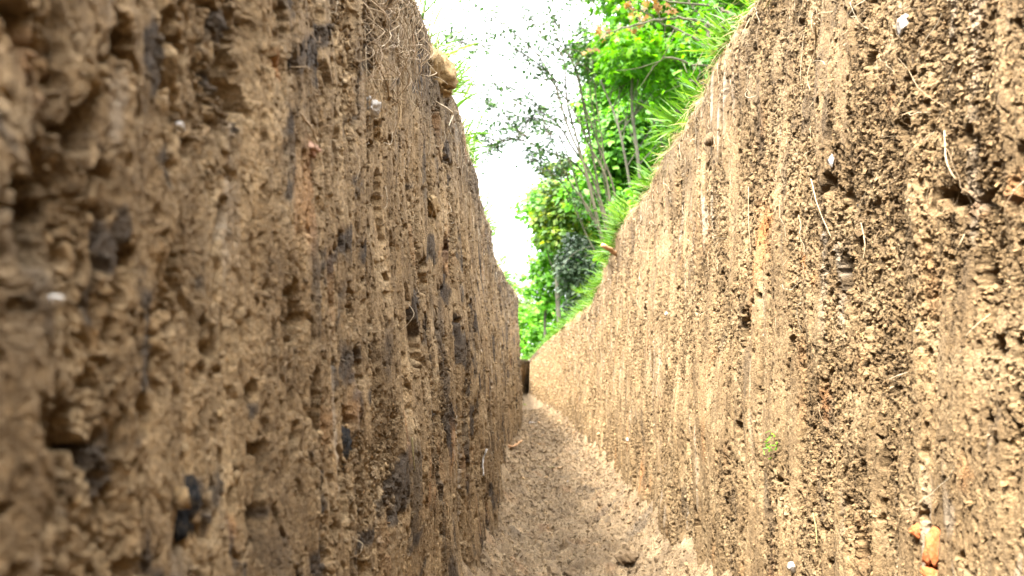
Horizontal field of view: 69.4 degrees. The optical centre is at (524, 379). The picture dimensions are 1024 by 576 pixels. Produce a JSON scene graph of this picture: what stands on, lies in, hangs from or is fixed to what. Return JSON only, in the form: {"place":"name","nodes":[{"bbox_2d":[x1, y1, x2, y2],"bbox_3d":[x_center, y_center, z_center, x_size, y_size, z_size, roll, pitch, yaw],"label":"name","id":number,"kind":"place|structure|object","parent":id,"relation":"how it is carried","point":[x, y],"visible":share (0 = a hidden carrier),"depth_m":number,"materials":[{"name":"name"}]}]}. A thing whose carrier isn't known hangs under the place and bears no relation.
{"place":"outdoors","nodes":[
{"label":"outdoors","id":0,"kind":"place"},
{"bbox_2d":[0,0,529,575],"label":"trench wall","id":1,"kind":"structure","parent":0,"point":[216,266],"depth_m":0.22,"materials":[{"name":"soil"}]},
{"bbox_2d":[48,294,64,306],"bbox_3d":[-0.079,-0.013,0.124,0.003,0.002,0.002,0,0,0],"label":"pebble","id":2,"kind":"object","parent":1,"relation":"in","point":[56,300],"visible":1,"depth_m":0.12,"materials":[{"name":"white stone"}]},
{"bbox_2d":[174,121,184,130],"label":"pebble","id":3,"kind":"object","parent":1,"relation":"in","point":[181,127],"visible":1,"depth_m":0.19,"materials":[{"name":"white stone"}]},
{"bbox_2d":[173,474,202,542],"bbox_3d":[-0.087,0.032,0.186,0.009,0.017,0.015,0,0,21],"label":"dark stone","id":4,"kind":"object","parent":1,"relation":"in","point":[183,526],"visible":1,"depth_m":0.18,"materials":[{"name":"grey stone"}]},
{"bbox_2d":[300,112,317,143],"bbox_3d":[-0.078,-0.091,0.269,0.002,0.004,0.021,0,0,0],"label":"thin root","id":5,"kind":"object","parent":1,"relation":"attached to","point":[306,121],"visible":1,"depth_m":0.27,"materials":[{"name":"brown plant"}]},
{"bbox_2d":[307,141,321,158],"bbox_3d":[-0.082,-0.088,0.281,0.008,0.007,0.014,0,0,0],"label":"brick chip","id":6,"kind":"object","parent":1,"relation":"in","point":[312,150],"visible":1,"depth_m":0.28,"materials":[{"name":"orange brick"}]},
{"bbox_2d":[341,425,351,471],"bbox_3d":[-0.082,0.031,0.328,0.009,0.023,0.028,0,0,0],"label":"dark stone","id":7,"kind":"object","parent":1,"relation":"in","point":[346,441],"visible":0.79,"depth_m":0.33,"materials":[{"name":"grey stone"}]},
{"bbox_2d":[366,96,381,122],"bbox_3d":[-0.087,-0.153,0.420,0.012,0.014,0.016,0,0,0],"label":"white stone","id":8,"kind":"object","parent":1,"relation":"in","point":[375,107],"visible":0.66,"depth_m":0.42,"materials":[{"name":"white stone"}]},
{"bbox_2d":[411,437,414,470],"bbox_3d":[-0.072,0.048,0.477,0.002,0.022,0.004,0,0,0],"label":"straw","id":9,"kind":"object","parent":1,"relation":"attached to","point":[413,451],"visible":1,"depth_m":0.47,"materials":[{"name":"brown plant"}]},
{"bbox_2d":[421,0,426,18],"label":"grass blade","id":10,"kind":"object","parent":1,"relation":"on","point":[423,10],"visible":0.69,"depth_m":0.69,"materials":[{"name":"green plant"}]},
{"bbox_2d":[427,195,440,216],"bbox_3d":[-0.085,-0.156,0.668,0.014,0.018,0.039,0,0,7],"label":"clay clod","id":11,"kind":"object","parent":1,"relation":"in","point":[435,208],"visible":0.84,"depth_m":0.66,"materials":[{"name":"brown soil"}]},
{"bbox_2d":[429,45,458,89],"bbox_3d":[-0.093,-0.311,0.738,0.043,0.050,0.060,0,0,24],"label":"clay clod","id":12,"kind":"object","parent":1,"relation":"on","point":[447,74],"visible":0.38,"depth_m":0.73,"materials":[{"name":"brown soil"}]},
{"bbox_2d":[435,101,453,137],"bbox_3d":[-0.078,-0.261,0.733,0.004,0.025,0.066,0,0,9],"label":"thin root","id":13,"kind":"object","parent":1,"relation":"attached to","point":[452,115],"visible":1,"depth_m":0.74,"materials":[{"name":"beige plant"}]},
{"bbox_2d":[420,0,470,34],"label":"grass tuft","id":14,"kind":"object","parent":1,"relation":"on","point":[428,8],"visible":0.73,"depth_m":0.71,"materials":[{"name":"plant"}]},
{"bbox_2d":[440,85,451,97],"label":"clay clod","id":15,"kind":"object","parent":1,"relation":"on","point":[447,93],"visible":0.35,"depth_m":0.74,"materials":[{"name":"brown soil"}]},
{"bbox_2d":[452,56,477,100],"bbox_3d":[-0.087,-0.354,0.860,0.069,0.042,0.088,0,0,0],"label":"grass tuft","id":16,"kind":"object","parent":1,"relation":"on","point":[468,88],"visible":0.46,"depth_m":0.86,"materials":[{"name":"green plant"}]},
{"bbox_2d":[471,98,496,156],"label":"grass","id":17,"kind":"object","parent":1,"relation":"on","point":[490,103],"visible":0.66,"depth_m":1.25,"materials":[{"name":"green plant"}]},
{"bbox_2d":[482,449,487,475],"bbox_3d":[-0.048,0.099,0.890,0.007,0.032,0.016,0,0,0],"label":"straw","id":18,"kind":"object","parent":1,"relation":"attached to","point":[483,461],"visible":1,"depth_m":0.89,"materials":[{"name":"white plant"}]},
{"bbox_2d":[487,177,497,203],"bbox_3d":[-0.064,-0.387,1.504,0.025,0.061,0.018,0,0,-44],"label":"grass blade","id":19,"kind":"object","parent":1,"relation":"on","point":[489,190],"visible":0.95,"depth_m":1.51,"materials":[{"name":"green plant"}]},
{"bbox_2d":[497,243,513,265],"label":"grass tuft","id":20,"kind":"object","parent":1,"relation":"on","point":[504,256],"visible":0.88,"depth_m":2.20,"materials":[{"name":"plant"}]},
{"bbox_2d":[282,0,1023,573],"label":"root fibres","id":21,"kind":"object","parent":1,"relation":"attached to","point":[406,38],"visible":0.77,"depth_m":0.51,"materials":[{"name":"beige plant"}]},
{"bbox_2d":[417,0,722,342],"label":"sky","id":22,"kind":"structure","parent":0,"point":[515,244],"materials":[{"name":"white"}]},
{"bbox_2d":[462,392,733,575],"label":"trench floor","id":23,"kind":"structure","parent":0,"point":[594,518],"depth_m":1.24,"materials":[{"name":"soil"}]},
{"bbox_2d":[508,440,522,447],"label":"broken twig","id":24,"kind":"object","parent":23,"relation":"on","point":[514,445],"visible":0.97,"depth_m":2.21,"materials":[{"name":"brown wood"}]},
{"bbox_2d":[524,533,538,539],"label":"clay clod","id":25,"kind":"object","parent":23,"relation":"on","point":[534,536],"visible":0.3,"depth_m":1.16,"materials":[{"name":"soil"}]},
{"bbox_2d":[562,567,578,575],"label":"clay clod","id":26,"kind":"object","parent":23,"relation":"on","point":[569,571],"visible":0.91,"depth_m":0.97,"materials":[{"name":"soil"}]},
{"bbox_2d":[614,550,638,565],"bbox_3d":[0.138,0.240,0.998,0.032,0.021,0.039,0,0,26],"label":"clay clod","id":27,"kind":"object","parent":23,"relation":"on","point":[623,557],"visible":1,"depth_m":0.99,"materials":[{"name":"soil"}]},
{"bbox_2d":[529,0,1023,575],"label":"trench wall","id":28,"kind":"structure","parent":0,"point":[869,468],"depth_m":0.47,"materials":[{"name":"soil"}]},
{"bbox_2d":[566,284,587,301],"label":"grass tuft","id":29,"kind":"object","parent":28,"relation":"on","point":[579,291],"visible":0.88,"depth_m":2.49,"materials":[{"name":"green plant"}]},
{"bbox_2d":[586,245,611,262],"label":"grass tuft","id":30,"kind":"object","parent":28,"relation":"on","point":[601,254],"visible":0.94,"depth_m":1.84,"materials":[{"name":"green plant"}]},
{"bbox_2d":[601,243,616,256],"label":"broken twig","id":31,"kind":"object","parent":28,"relation":"attached to","point":[608,248],"visible":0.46,"depth_m":1.67,"materials":[{"name":"brown wood"}]},
{"bbox_2d":[606,188,630,216],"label":"grass tuft","id":32,"kind":"object","parent":28,"relation":"on","point":[615,207],"visible":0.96,"depth_m":1.49,"materials":[{"name":"green plant"}]},
{"bbox_2d":[630,158,655,186],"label":"grass tuft","id":33,"kind":"object","parent":28,"relation":"on","point":[645,181],"visible":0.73,"depth_m":1.22,"materials":[{"name":"green plant"}]},
{"bbox_2d":[630,83,690,140],"bbox_3d":[0.197,-0.367,1.028,0.104,0.078,0.079,0,0,0],"label":"grass tuft","id":34,"kind":"object","parent":28,"relation":"on","point":[667,116],"visible":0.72,"depth_m":1.03,"materials":[{"name":"green plant"}]},
{"bbox_2d":[673,67,709,97],"bbox_3d":[0.213,-0.380,0.949,0.056,0.034,0.067,0,0,0],"label":"grass tuft","id":35,"kind":"object","parent":28,"relation":"on","point":[686,80],"visible":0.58,"depth_m":0.94,"materials":[{"name":"green plant"}]},
{"bbox_2d":[675,12,726,58],"bbox_3d":[0.198,-0.368,0.789,0.071,0.042,0.035,0,0,-22],"label":"grass tuft","id":36,"kind":"object","parent":28,"relation":"on","point":[715,22],"visible":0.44,"depth_m":0.79,"materials":[{"name":"green plant"}]},
{"bbox_2d":[703,132,713,145],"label":"brown stone","id":37,"kind":"object","parent":28,"relation":"in","point":[709,137],"visible":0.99,"depth_m":0.76,"materials":[{"name":"stone"}]},
{"bbox_2d":[691,18,733,75],"bbox_3d":[0.206,-0.366,0.823,0.003,0.037,0.221,0,0,2],"label":"thin root","id":38,"kind":"object","parent":28,"relation":"attached to","point":[702,52],"visible":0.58,"depth_m":0.89,"materials":[{"name":"plant"}]},
{"bbox_2d":[748,187,750,253],"bbox_3d":[0.196,-0.139,0.645,0.002,0.061,0.009,0,0,0],"label":"thin root","id":39,"kind":"object","parent":28,"relation":"attached to","point":[748,219],"visible":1,"depth_m":0.64,"materials":[{"name":"beige plant"}]},
{"bbox_2d":[763,433,777,458],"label":"moss sprig","id":40,"kind":"object","parent":28,"relation":"attached to","point":[767,447],"visible":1,"depth_m":0.56,"materials":[{"name":"green plant"}]},
{"bbox_2d":[787,561,795,572],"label":"pebble","id":41,"kind":"object","parent":28,"relation":"in","point":[791,567],"visible":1,"depth_m":0.52,"materials":[{"name":"white stone"}]},
{"bbox_2d":[807,23,816,90],"bbox_3d":[0.193,-0.214,0.494,0.008,0.038,0.024,0,0,0],"label":"thin root","id":42,"kind":"object","parent":28,"relation":"attached to","point":[814,52],"visible":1,"depth_m":0.50,"materials":[{"name":"beige plant"}]},
{"bbox_2d":[812,513,817,544],"bbox_3d":[0.193,0.099,0.492,0.002,0.020,0.010,0,0,0],"label":"straw","id":43,"kind":"object","parent":28,"relation":"attached to","point":[815,527],"visible":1,"depth_m":0.49,"materials":[{"name":"beige plant"}]},
{"bbox_2d":[810,179,831,238],"bbox_3d":[0.190,-0.111,0.478,0.004,0.046,0.034,0,0,0],"label":"thin root","id":44,"kind":"object","parent":28,"relation":"attached to","point":[818,207],"visible":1,"depth_m":0.47,"materials":[{"name":"beige plant"}]},
{"bbox_2d":[828,154,834,166],"bbox_3d":[0.190,-0.136,0.458,0.004,0.009,0.004,0,0,0],"label":"pale shard","id":45,"kind":"object","parent":28,"relation":"in","point":[831,159],"visible":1,"depth_m":0.46,"materials":[{"name":"white stone"}]},
{"bbox_2d":[861,223,865,259],"bbox_3d":[0.195,-0.080,0.427,0.001,0.022,0.005,0,0,0],"label":"thin root","id":46,"kind":"object","parent":28,"relation":"attached to","point":[864,241],"visible":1,"depth_m":0.43,"materials":[{"name":"beige plant"}]},
{"bbox_2d":[896,13,909,35],"bbox_3d":[0.192,-0.180,0.376,0.006,0.009,0.008,0,0,0],"label":"white stone","id":47,"kind":"object","parent":28,"relation":"in","point":[901,24],"visible":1,"depth_m":0.38,"materials":[{"name":"white stone"}]},
{"bbox_2d":[909,523,921,538],"bbox_3d":[0.192,0.074,0.362,0.008,0.008,0.008,0,0,0],"label":"brick fragment","id":48,"kind":"object","parent":28,"relation":"in","point":[914,531],"visible":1,"depth_m":0.36,"materials":[{"name":"orange brick"}]},
{"bbox_2d":[920,564,937,575],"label":"brick fragment","id":49,"kind":"object","parent":28,"relation":"in","point":[928,570],"visible":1,"depth_m":0.35,"materials":[{"name":"orange brick"}]},
{"bbox_2d":[922,525,940,567],"bbox_3d":[0.193,0.079,0.349,0.010,0.020,0.010,0,0,25],"label":"brick fragment","id":50,"kind":"object","parent":28,"relation":"in","point":[930,553],"visible":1,"depth_m":0.35,"materials":[{"name":"orange brick"}]},
{"bbox_2d":[943,131,972,245],"bbox_3d":[0.192,-0.086,0.329,0.009,0.055,0.013,0,0,0],"label":"thin root","id":51,"kind":"object","parent":28,"relation":"attached to","point":[952,174],"visible":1,"depth_m":0.33,"materials":[{"name":"beige plant"}]},
{"bbox_3d":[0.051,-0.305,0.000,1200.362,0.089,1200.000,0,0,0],"label":"lawn","id":52,"kind":"structure","parent":0,"visible":0},
{"bbox_2d":[512,271,528,302],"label":"shrub","id":53,"kind":"object","parent":52,"relation":"on","point":[516,286],"visible":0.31,"depth_m":23.98,"materials":[{"name":"green plant"}]},
{"bbox_2d":[518,297,536,356],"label":"turning shrub","id":54,"kind":"object","parent":52,"relation":"on","point":[526,301],"visible":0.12,"depth_m":19.03,"materials":[{"name":"green plant"}]},
{"bbox_2d":[439,0,616,271],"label":"feathery tree","id":55,"kind":"object","parent":52,"relation":"on","point":[513,126],"visible":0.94,"depth_m":8.56,"materials":[{"name":"green plant"}]},
{"bbox_2d":[518,303,551,359],"bbox_3d":[0.317,-1.005,17.246,1.532,1.541,0.785,0,0,-31],"label":"hedge","id":56,"kind":"object","parent":52,"relation":"on","point":[522,308],"visible":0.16,"depth_m":17.01,"materials":[{"name":"green plant"}]},
{"bbox_2d":[521,303,566,356],"bbox_3d":[0.599,-0.952,14.557,1.381,1.291,0.786,0,0,-18],"label":"lime shrub","id":57,"kind":"object","parent":52,"relation":"on","point":[535,315],"visible":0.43,"depth_m":14.42,"materials":[{"name":"green plant"}]},
{"bbox_2d":[520,249,571,334],"bbox_3d":[0.473,-1.340,12.671,0.781,2.049,1.149,0,0,39],"label":"tree","id":58,"kind":"object","parent":52,"relation":"on","point":[542,277],"visible":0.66,"depth_m":12.43,"materials":[{"name":"green plant"}]},
{"bbox_2d":[507,178,589,258],"bbox_3d":[2.882,-3.221,20.618,6.719,6.037,4.631,0,0,0],"label":"tree","id":59,"kind":"object","parent":52,"relation":"on","point":[531,198],"visible":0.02,"depth_m":19.75,"materials":[{"name":"green plant"}]},
{"bbox_2d":[528,155,598,327],"bbox_3d":[0.647,-2.029,12.098,1.189,3.429,1.153,0,0,0],"label":"turning tree","id":60,"kind":"object","parent":52,"relation":"on","point":[558,220],"visible":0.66,"depth_m":11.98,"materials":[{"name":"green plant"}]},
{"bbox_2d":[551,232,599,319],"bbox_3d":[0.689,-1.116,9.436,0.779,1.598,0.663,0,0,0],"label":"grey bush","id":61,"kind":"object","parent":52,"relation":"on","point":[576,272],"visible":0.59,"depth_m":9.34,"materials":[{"name":"green plant"}]},
{"bbox_2d":[547,158,631,303],"bbox_3d":[1.357,-2.251,13.107,1.825,3.893,2.138,0,0,21],"label":"broadleaf tree","id":62,"kind":"object","parent":52,"relation":"on","point":[593,229],"visible":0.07,"depth_m":12.69,"materials":[{"name":"green plant"}]},
{"bbox_2d":[413,0,771,360],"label":"grass","id":63,"kind":"structure","parent":52,"relation":"on","point":[614,223],"depth_m":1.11,"materials":[{"name":"green plant"}]},
{"bbox_2d":[552,84,664,219],"bbox_3d":[1.768,-2.661,11.735,2.744,4.702,2.264,0,0,0],"label":"broadleaf tree","id":64,"kind":"object","parent":52,"relation":"on","point":[614,157],"visible":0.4,"depth_m":11.04,"materials":[{"name":"green plant"}]},
{"bbox_2d":[592,183,644,265],"bbox_3d":[1.109,-1.154,6.500,1.056,1.675,0.673,0,0,0],"label":"understory shrub","id":65,"kind":"object","parent":52,"relation":"on","point":[627,193],"visible":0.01,"depth_m":6.63,"materials":[{"name":"green plant"}]},
{"bbox_2d":[559,0,743,151],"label":"maple tree","id":66,"kind":"object","parent":52,"relation":"on","point":[603,6],"visible":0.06,"depth_m":9.05,"materials":[{"name":"green plant"}]},
{"bbox_2d":[581,0,750,114],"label":"rusty tree","id":67,"kind":"object","parent":52,"relation":"on","point":[657,7],"visible":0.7,"depth_m":4.19,"materials":[{"name":"green plant"}]},
{"bbox_2d":[638,60,703,168],"bbox_3d":[2.629,-2.439,9.650,2.324,4.240,2.075,0,0,0],"label":"broadleaf tree","id":68,"kind":"object","parent":52,"relation":"on","point":[652,159],"visible":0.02,"depth_m":9.54,"materials":[{"name":"green plant"}]},
{"bbox_2d":[586,0,756,207],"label":"maple tree","id":69,"kind":"object","parent":52,"relation":"on","point":[636,55],"visible":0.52,"depth_m":7.19,"materials":[{"name":"green plant"}]}
]}

